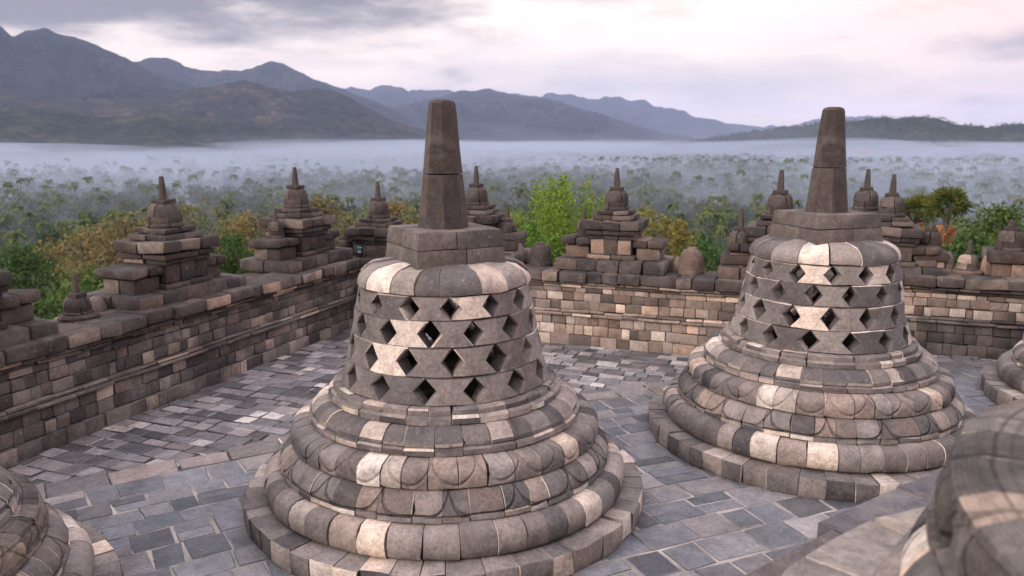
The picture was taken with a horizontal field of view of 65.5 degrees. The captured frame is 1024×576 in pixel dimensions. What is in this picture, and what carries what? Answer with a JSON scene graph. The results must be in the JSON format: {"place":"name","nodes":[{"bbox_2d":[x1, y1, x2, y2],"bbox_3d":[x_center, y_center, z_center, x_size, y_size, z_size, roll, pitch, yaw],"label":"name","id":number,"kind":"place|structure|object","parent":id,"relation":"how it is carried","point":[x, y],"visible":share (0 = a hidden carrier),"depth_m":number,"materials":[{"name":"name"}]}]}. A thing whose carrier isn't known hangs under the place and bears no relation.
{"place":"outdoors","nodes":[
{"label":"outdoors","id":0,"kind":"place"},
{"bbox_2d":[0,26,197,100],"bbox_3d":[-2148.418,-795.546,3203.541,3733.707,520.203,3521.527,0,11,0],"label":"mountain ridge","id":1,"kind":"structure","parent":0,"point":[44,62],"depth_m":3043.63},
{"bbox_2d":[0,108,415,163],"bbox_3d":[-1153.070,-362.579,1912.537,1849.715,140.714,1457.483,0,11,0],"label":"hill","id":2,"kind":"structure","parent":0,"point":[44,137],"depth_m":1944.89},
{"bbox_2d":[0,80,495,156],"bbox_3d":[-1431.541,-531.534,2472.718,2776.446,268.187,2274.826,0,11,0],"label":"hill","id":3,"kind":"structure","parent":0,"point":[317,111],"depth_m":2541.34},
{"bbox_2d":[135,57,425,129],"bbox_3d":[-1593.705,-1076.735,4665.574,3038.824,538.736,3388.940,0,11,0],"label":"mountain ridge","id":4,"kind":"structure","parent":0,"point":[276,75],"depth_m":4589.95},
{"bbox_2d":[345,85,452,107],"bbox_3d":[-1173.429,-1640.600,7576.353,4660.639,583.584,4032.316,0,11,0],"label":"mountain ridge","id":5,"kind":"structure","parent":0,"point":[390,96],"depth_m":7476.39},
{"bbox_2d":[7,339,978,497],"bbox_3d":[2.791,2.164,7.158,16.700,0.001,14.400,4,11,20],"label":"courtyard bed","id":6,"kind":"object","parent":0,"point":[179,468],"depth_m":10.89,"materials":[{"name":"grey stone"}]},
{"bbox_2d":[8,328,997,495],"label":"courtyard paving","id":7,"kind":"structure","parent":0,"point":[233,412],"depth_m":10.36,"materials":[{"name":"stone"}]},
{"bbox_2d":[0,150,1023,268],"bbox_3d":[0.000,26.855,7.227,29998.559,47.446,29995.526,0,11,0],"label":"terrain","id":8,"kind":"structure","parent":0,"point":[253,167],"depth_m":1352.07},
{"bbox_2d":[0,232,52,299],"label":"broadleaf tree","id":9,"kind":"object","parent":8,"relation":"on","point":[6,267],"visible":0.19,"depth_m":50.48,"materials":[{"name":"green plant"}]},
{"bbox_2d":[8,246,47,262],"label":"broadleaf tree","id":10,"kind":"object","parent":8,"relation":"on","point":[34,254],"visible":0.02,"depth_m":230.53,"materials":[{"name":"green plant"}]},
{"bbox_2d":[0,235,89,310],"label":"broadleaf tree","id":11,"kind":"object","parent":8,"relation":"on","point":[27,260],"visible":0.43,"depth_m":52.79,"materials":[{"name":"green plant"}]},
{"bbox_2d":[24,227,79,256],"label":"broadleaf tree","id":12,"kind":"object","parent":8,"relation":"on","point":[42,237],"visible":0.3,"depth_m":243.49,"materials":[{"name":"green plant"}]},
{"bbox_2d":[1,230,104,305],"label":"dry tree","id":13,"kind":"object","parent":8,"relation":"on","point":[52,252],"visible":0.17,"depth_m":73.23,"materials":[{"name":"brown plant"}]},
{"bbox_2d":[29,256,82,299],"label":"broadleaf tree","id":14,"kind":"object","parent":8,"relation":"on","point":[41,276],"visible":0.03,"depth_m":132.44,"materials":[{"name":"green plant"}]},
{"bbox_2d":[40,242,76,264],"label":"broadleaf tree","id":15,"kind":"object","parent":8,"relation":"on","point":[50,245],"visible":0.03,"depth_m":237.84,"materials":[{"name":"green plant"}]},
{"bbox_2d":[22,275,103,319],"bbox_3d":[-19.853,5.907,36.300,6.356,13.354,5.614,-4,11,-20],"label":"broadleaf tree","id":16,"kind":"object","parent":8,"relation":"on","point":[40,311],"visible":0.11,"depth_m":34.90,"materials":[{"name":"green plant"}]},
{"bbox_2d":[39,260,113,314],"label":"broadleaf tree","id":17,"kind":"object","parent":8,"relation":"on","point":[87,282],"visible":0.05,"depth_m":40.64,"materials":[{"name":"green plant"}]},
{"bbox_2d":[38,225,135,294],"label":"dry tree","id":18,"kind":"object","parent":8,"relation":"on","point":[99,252],"visible":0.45,"depth_m":61.93,"materials":[{"name":"brown plant"}]},
{"bbox_2d":[67,214,109,250],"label":"broadleaf tree","id":19,"kind":"object","parent":8,"relation":"on","point":[93,221],"visible":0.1,"depth_m":287.87,"materials":[{"name":"green plant"}]},
{"bbox_2d":[64,204,146,265],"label":"dry tree","id":20,"kind":"object","parent":8,"relation":"on","point":[119,226],"visible":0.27,"depth_m":69.42,"materials":[{"name":"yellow plant"}]},
{"bbox_2d":[0,258,361,469],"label":"courtyard wall","id":21,"kind":"structure","parent":8,"relation":"on","point":[69,382],"depth_m":10.26,"materials":[{"name":"stone"}]},
{"bbox_2d":[0,269,58,346],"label":"wall turret","id":22,"kind":"object","parent":21,"relation":"on","point":[19,323],"depth_m":8.73,"materials":[{"name":"stone"}]},
{"bbox_2d":[57,273,99,322],"bbox_3d":[-5.310,0.112,9.711,0.474,0.586,0.474,4,11,20],"label":"stupa","id":23,"kind":"object","parent":21,"relation":"on","point":[77,305],"visible":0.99,"depth_m":9.63,"materials":[{"name":"stone"}]},
{"bbox_2d":[90,296,107,311],"bbox_3d":[-5.341,0.197,10.213,0.253,0.198,0.262,4,11,20],"label":"standing stone","id":24,"kind":"object","parent":21,"relation":"on","point":[98,303],"visible":0.75,"depth_m":10.14,"materials":[{"name":"grey stone"}]},
{"bbox_2d":[87,176,245,310],"bbox_3d":[-4.820,-0.699,11.086,1.029,1.702,2.075,4,11,20],"label":"wall turret","id":25,"kind":"object","parent":21,"relation":"on","point":[167,255],"depth_m":10.77,"materials":[{"name":"stone"}]},
{"bbox_2d":[240,167,352,273],"bbox_3d":[-3.745,-1.243,13.860,1.030,1.709,1.977,4,11,20],"label":"wall turret","id":26,"kind":"object","parent":21,"relation":"on","point":[301,235],"depth_m":13.50,"materials":[{"name":"stone"}]},
{"bbox_2d":[145,198,236,253],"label":"dry tree","id":27,"kind":"object","parent":8,"relation":"on","point":[195,216],"visible":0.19,"depth_m":82.38,"materials":[{"name":"yellow plant"}]},
{"bbox_2d":[213,227,254,274],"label":"broadleaf tree","id":28,"kind":"object","parent":8,"relation":"on","point":[232,245],"visible":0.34,"depth_m":45.09,"materials":[{"name":"green plant"}]},
{"bbox_2d":[208,207,268,269],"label":"dry tree","id":29,"kind":"object","parent":8,"relation":"on","point":[241,224],"visible":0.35,"depth_m":79.41,"materials":[{"name":"yellow plant"}]},
{"bbox_2d":[309,193,356,238],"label":"dry tree","id":30,"kind":"object","parent":8,"relation":"on","point":[322,203],"visible":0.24,"depth_m":77.46,"materials":[{"name":"brown plant"}]},
{"bbox_2d":[327,205,367,277],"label":"dry tree","id":31,"kind":"object","parent":8,"relation":"on","point":[339,225],"visible":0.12,"depth_m":70.30,"materials":[{"name":"brown plant"}]},
{"bbox_2d":[385,197,417,222],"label":"dry tree","id":32,"kind":"object","parent":8,"relation":"on","point":[395,207],"visible":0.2,"depth_m":90.80,"materials":[{"name":"yellow plant"}]},
{"bbox_2d":[394,206,419,223],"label":"dry tree","id":33,"kind":"object","parent":8,"relation":"on","point":[414,219],"visible":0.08,"depth_m":69.30,"materials":[{"name":"yellow plant"}]},
{"bbox_2d":[0,147,1023,259],"bbox_3d":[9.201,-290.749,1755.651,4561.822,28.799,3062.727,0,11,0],"label":"forest","id":34,"kind":"object","parent":8,"relation":"on","point":[756,177],"visible":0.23,"depth_m":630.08,"materials":[{"name":"plant"}]},
{"bbox_2d":[518,222,562,261],"bbox_3d":[0.567,3.527,25.178,2.077,11.308,2.056,-5,12,-24],"label":"broadleaf tree","id":35,"kind":"object","parent":8,"relation":"on","point":[536,238],"visible":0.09,"depth_m":24.03,"materials":[{"name":"green plant"}]},
{"bbox_2d":[495,172,651,256],"bbox_3d":[1.898,2.882,28.177,5.698,14.252,5.795,1,11,8],"label":"broadleaf tree","id":36,"kind":"object","parent":8,"relation":"on","point":[550,209],"visible":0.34,"depth_m":26.42,"materials":[{"name":"green plant"}]},
{"bbox_2d":[357,256,812,354],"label":"courtyard wall","id":37,"kind":"structure","parent":8,"relation":"on","point":[671,312],"depth_m":13.06,"materials":[{"name":"stone"}]},
{"bbox_2d":[356,244,362,257],"bbox_3d":[-2.838,-0.687,14.886,0.170,0.250,0.048,9,14,40],"label":"notice sign","id":38,"kind":"object","parent":37,"relation":"attached to","point":[359,248],"visible":1,"depth_m":14.86,"materials":[{"name":"blue"}]},
{"bbox_2d":[345,181,404,257],"bbox_3d":[-2.535,-1.181,15.178,1.795,1.695,1.025,4,11,20],"label":"wall turret","id":39,"kind":"object","parent":37,"relation":"on","point":[369,232],"depth_m":14.93,"materials":[{"name":"stone"}]},
{"bbox_2d":[337,224,354,255],"bbox_3d":[-3.188,-0.917,15.202,0.456,0.608,0.454,4,11,20],"label":"stupa","id":40,"kind":"object","parent":39,"relation":"on","point":[345,241],"visible":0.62,"depth_m":15.13,"materials":[{"name":"stone"}]},
{"bbox_2d":[466,166,530,261],"bbox_3d":[-0.639,-1.346,14.421,1.843,1.711,1.026,4,11,20],"label":"wall turret","id":41,"kind":"object","parent":37,"relation":"on","point":[481,210],"depth_m":14.17,"materials":[{"name":"stone"}]},
{"bbox_2d":[499,204,524,252],"bbox_3d":[-0.077,-0.966,14.210,0.510,1.045,0.521,4,11,20],"label":"stupa","id":42,"kind":"object","parent":37,"relation":"on","point":[507,224],"visible":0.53,"depth_m":14.06,"materials":[{"name":"stone"}]},
{"bbox_2d":[514,243,524,262],"bbox_3d":[0.123,-0.610,14.084,0.229,0.388,0.180,4,11,20],"label":"standing stone","id":43,"kind":"object","parent":37,"relation":"on","point":[520,250],"visible":0.57,"depth_m":14.02,"materials":[{"name":"grey stone"}]},
{"bbox_2d":[525,250,530,261],"bbox_3d":[0.355,-0.564,14.223,0.286,0.217,0.189,4,11,20],"label":"standing stone","id":44,"kind":"object","parent":37,"relation":"on","point":[527,256],"visible":0.38,"depth_m":14.18,"materials":[{"name":"grey stone"}]},
{"bbox_2d":[529,242,553,265],"bbox_3d":[0.516,-0.604,13.944,0.433,0.402,0.422,0,11,0],"label":"stone bell","id":45,"kind":"object","parent":37,"relation":"on","point":[540,253],"visible":1,"depth_m":13.80,"materials":[{"name":"grey stone"}]},
{"bbox_2d":[555,168,673,275],"bbox_3d":[1.757,-1.164,13.427,1.872,1.701,1.024,4,11,20],"label":"wall turret","id":46,"kind":"object","parent":37,"relation":"on","point":[609,238],"depth_m":13.17,"materials":[{"name":"stone"}]},
{"bbox_2d":[670,256,679,270],"bbox_3d":[2.751,-0.403,13.331,0.182,0.258,0.172,4,11,20],"label":"standing stone","id":47,"kind":"object","parent":37,"relation":"on","point":[675,263],"visible":0.81,"depth_m":13.27,"materials":[{"name":"grey stone"}]},
{"bbox_2d":[677,247,704,275],"bbox_3d":[2.931,-0.451,13.032,0.449,0.443,0.445,0,11,0],"label":"stone bell","id":48,"kind":"object","parent":37,"relation":"on","point":[691,261],"visible":1,"depth_m":12.88,"materials":[{"name":"grey stone"}]},
{"bbox_2d":[717,170,833,279],"bbox_3d":[4.202,-1.000,12.553,1.745,1.711,1.028,4,11,20],"label":"wall turret","id":49,"kind":"object","parent":37,"relation":"on","point":[780,198],"depth_m":12.38,"materials":[{"name":"stone"}]},
{"bbox_2d":[720,208,750,277],"bbox_3d":[3.654,-0.726,12.767,0.565,1.099,0.569,4,11,20],"label":"stupa","id":50,"kind":"object","parent":49,"relation":"on","point":[738,235],"visible":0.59,"depth_m":12.61,"materials":[{"name":"stone"}]},
{"bbox_2d":[637,202,698,256],"bbox_3d":[7.064,3.673,40.673,4.072,16.146,4.232,9,14,40],"label":"broadleaf tree","id":51,"kind":"object","parent":8,"relation":"on","point":[676,233],"visible":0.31,"depth_m":39.12,"materials":[{"name":"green plant"}]},
{"bbox_2d":[644,216,707,271],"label":"broadleaf tree","id":52,"kind":"object","parent":8,"relation":"on","point":[656,233],"visible":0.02,"depth_m":128.75,"materials":[{"name":"green plant"}]},
{"bbox_2d":[666,211,698,236],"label":"broadleaf tree","id":53,"kind":"object","parent":8,"relation":"on","point":[682,216],"visible":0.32,"depth_m":336.31,"materials":[{"name":"green plant"}]},
{"bbox_2d":[669,229,725,270],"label":"broadleaf tree","id":54,"kind":"object","parent":8,"relation":"on","point":[702,246],"visible":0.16,"depth_m":60.00,"materials":[{"name":"green plant"}]},
{"bbox_2d":[691,228,706,239],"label":"coconut palm","id":55,"kind":"object","parent":8,"relation":"on","point":[700,231],"visible":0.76,"depth_m":218.16,"materials":[{"name":"green plant"}]},
{"bbox_2d":[693,230,717,247],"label":"broadleaf tree","id":56,"kind":"object","parent":8,"relation":"on","point":[708,234],"visible":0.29,"depth_m":288.99,"materials":[{"name":"green plant"}]},
{"bbox_2d":[713,225,728,243],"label":"coconut palm","id":57,"kind":"object","parent":8,"relation":"on","point":[720,229],"visible":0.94,"depth_m":247.29,"materials":[{"name":"green plant"}]},
{"bbox_2d":[754,210,763,217],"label":"coconut palm","id":58,"kind":"object","parent":8,"relation":"on","point":[759,212],"visible":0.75,"depth_m":315.46,"materials":[{"name":"green plant"}]},
{"bbox_2d":[851,149,870,164],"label":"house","id":59,"kind":"structure","parent":8,"relation":"on","point":[861,153],"depth_m":1576.97,"materials":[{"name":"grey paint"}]},
{"bbox_2d":[903,191,936,238],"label":"fan palm","id":60,"kind":"object","parent":8,"relation":"on","point":[912,204],"visible":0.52,"depth_m":58.35,"materials":[{"name":"green plant"}]},
{"bbox_2d":[825,273,1023,357],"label":"courtyard wall","id":61,"kind":"structure","parent":8,"relation":"on","point":[965,315],"depth_m":12.72,"materials":[{"name":"stone"}]},
{"bbox_2d":[848,169,890,221],"bbox_3d":[6.131,-1.209,13.845,1.620,1.707,1.029,4,11,20],"label":"wall turret","id":62,"kind":"object","parent":61,"relation":"on","point":[865,198],"depth_m":13.64,"materials":[{"name":"stone"}]},
{"bbox_2d":[878,174,946,276],"bbox_3d":[6.360,-1.054,13.401,1.737,1.710,1.024,4,11,20],"label":"wall turret","id":63,"kind":"object","parent":61,"relation":"on","point":[903,232],"depth_m":13.05,"materials":[{"name":"stone"}]},
{"bbox_2d":[912,224,948,267],"bbox_3d":[6.951,-0.656,13.252,0.545,0.826,0.555,4,11,20],"label":"stupa","id":64,"kind":"object","parent":61,"relation":"on","point":[932,236],"visible":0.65,"depth_m":13.07,"materials":[{"name":"stone"}]},
{"bbox_2d":[944,251,953,272],"bbox_3d":[7.182,-0.422,13.149,0.234,0.385,0.189,4,11,20],"label":"standing stone","id":65,"kind":"object","parent":61,"relation":"on","point":[949,266],"visible":0.55,"depth_m":13.07,"materials":[{"name":"grey stone"}]},
{"bbox_2d":[951,240,983,275],"bbox_3d":[7.464,-0.495,13.015,0.496,0.581,0.477,4,11,20],"label":"stupa","id":66,"kind":"object","parent":61,"relation":"on","point":[968,263],"visible":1,"depth_m":12.92,"materials":[{"name":"stone"}]},
{"bbox_2d":[979,256,989,273],"bbox_3d":[7.715,-0.364,12.949,0.186,0.341,0.172,4,11,20],"label":"standing stone","id":67,"kind":"object","parent":61,"relation":"on","point":[985,265],"visible":0.55,"depth_m":12.90,"materials":[{"name":"beige stone"}]},
{"bbox_2d":[981,220,1023,277],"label":"stupa","id":68,"kind":"object","parent":61,"relation":"on","point":[1004,255],"visible":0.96,"depth_m":12.64,"materials":[{"name":"stone"}]},
{"bbox_2d":[920,185,976,248],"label":"fan palm","id":69,"kind":"object","parent":8,"relation":"on","point":[945,197],"visible":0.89,"depth_m":52.38,"materials":[{"name":"green plant"}]},
{"bbox_2d":[942,223,995,266],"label":"broadleaf tree","id":70,"kind":"object","parent":8,"relation":"on","point":[980,240],"visible":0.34,"depth_m":47.26,"materials":[{"name":"green plant"}]},
{"bbox_2d":[950,225,993,246],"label":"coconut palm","id":71,"kind":"object","parent":8,"relation":"on","point":[964,228],"visible":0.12,"depth_m":101.78,"materials":[{"name":"green plant"}]},
{"bbox_2d":[946,195,1023,246],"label":"broadleaf tree","id":72,"kind":"object","parent":8,"relation":"on","point":[1000,214],"visible":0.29,"depth_m":50.90,"materials":[{"name":"green plant"}]},
{"bbox_2d":[988,219,1023,245],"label":"broadleaf tree","id":73,"kind":"object","parent":8,"relation":"on","point":[1019,222],"visible":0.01,"depth_m":43.07,"materials":[{"name":"green plant"}]},
{"bbox_2d":[0,0,1023,127],"label":"sky","id":74,"kind":"structure","parent":0,"point":[761,63],"materials":[{"name":"white"}]},
{"bbox_2d":[36,360,989,498],"bbox_3d":[-3.020,2.395,5.867,31.881,0.063,5.600,-7,13,-34],"label":"terrace border","id":75,"kind":"object","parent":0,"point":[79,483],"visible":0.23,"depth_m":8.57,"materials":[{"name":"stone"}]},
{"bbox_2d":[44,368,997,575],"bbox_3d":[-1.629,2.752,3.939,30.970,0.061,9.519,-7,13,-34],"label":"terrace pavement","id":76,"kind":"structure","parent":0,"point":[645,449],"depth_m":7.31,"materials":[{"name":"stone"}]},
{"bbox_2d":[0,466,123,575],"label":"perforated stupa","id":77,"kind":"object","parent":76,"relation":"on","point":[39,536],"visible":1,"depth_m":5.58,"materials":[{"name":"stone"}]},
{"bbox_2d":[242,99,641,575],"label":"perforated stupa","id":78,"kind":"object","parent":76,"relation":"on","point":[458,444],"visible":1,"depth_m":6.68,"materials":[{"name":"stone"}]},
{"bbox_2d":[648,107,975,502],"bbox_3d":[3.538,-0.132,9.076,3.800,3.774,3.803,0,11,0],"label":"perforated stupa","id":79,"kind":"object","parent":76,"relation":"on","point":[853,396],"visible":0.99,"depth_m":8.31,"materials":[{"name":"stone"}]},
{"bbox_2d":[980,333,1023,404],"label":"perforated stupa","id":80,"kind":"object","parent":76,"relation":"on","point":[1002,380],"visible":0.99,"depth_m":10.57,"materials":[{"name":"stone"}]},
{"bbox_2d":[394,88,697,149],"bbox_3d":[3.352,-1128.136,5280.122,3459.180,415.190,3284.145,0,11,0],"label":"mountain ridge","id":81,"kind":"structure","parent":0,"point":[494,118],"depth_m":4573.29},
{"bbox_2d":[510,93,769,139],"bbox_3d":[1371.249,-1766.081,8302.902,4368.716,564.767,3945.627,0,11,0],"label":"mountain ridge","id":82,"kind":"structure","parent":0,"point":[645,114],"depth_m":8098.48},
{"bbox_2d":[763,115,876,129],"bbox_3d":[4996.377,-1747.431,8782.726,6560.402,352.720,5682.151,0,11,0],"label":"mountain ridge","id":83,"kind":"structure","parent":0,"point":[849,118],"depth_m":9363.52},
{"bbox_2d":[622,117,1023,163],"bbox_3d":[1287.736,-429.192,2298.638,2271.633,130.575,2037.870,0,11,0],"label":"hill","id":84,"kind":"structure","parent":0,"point":[926,136],"depth_m":2105.59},
{"bbox_2d":[608,114,1023,163],"bbox_3d":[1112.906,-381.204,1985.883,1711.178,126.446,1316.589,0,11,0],"label":"hill forest","id":85,"kind":"object","parent":84,"relation":"on","point":[936,145],"visible":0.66,"depth_m":2105.23,"materials":[{"name":"green plant"}]},
{"bbox_2d":[744,470,940,575],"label":"terrace pavement","id":86,"kind":"structure","parent":0,"point":[914,494],"depth_m":3.69,"materials":[{"name":"grey stone"}]},
{"bbox_2d":[782,398,1023,575],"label":"perforated stupa","id":87,"kind":"object","parent":86,"relation":"on","point":[968,520],"visible":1,"depth_m":2.11,"materials":[{"name":"stone"}]}
]}

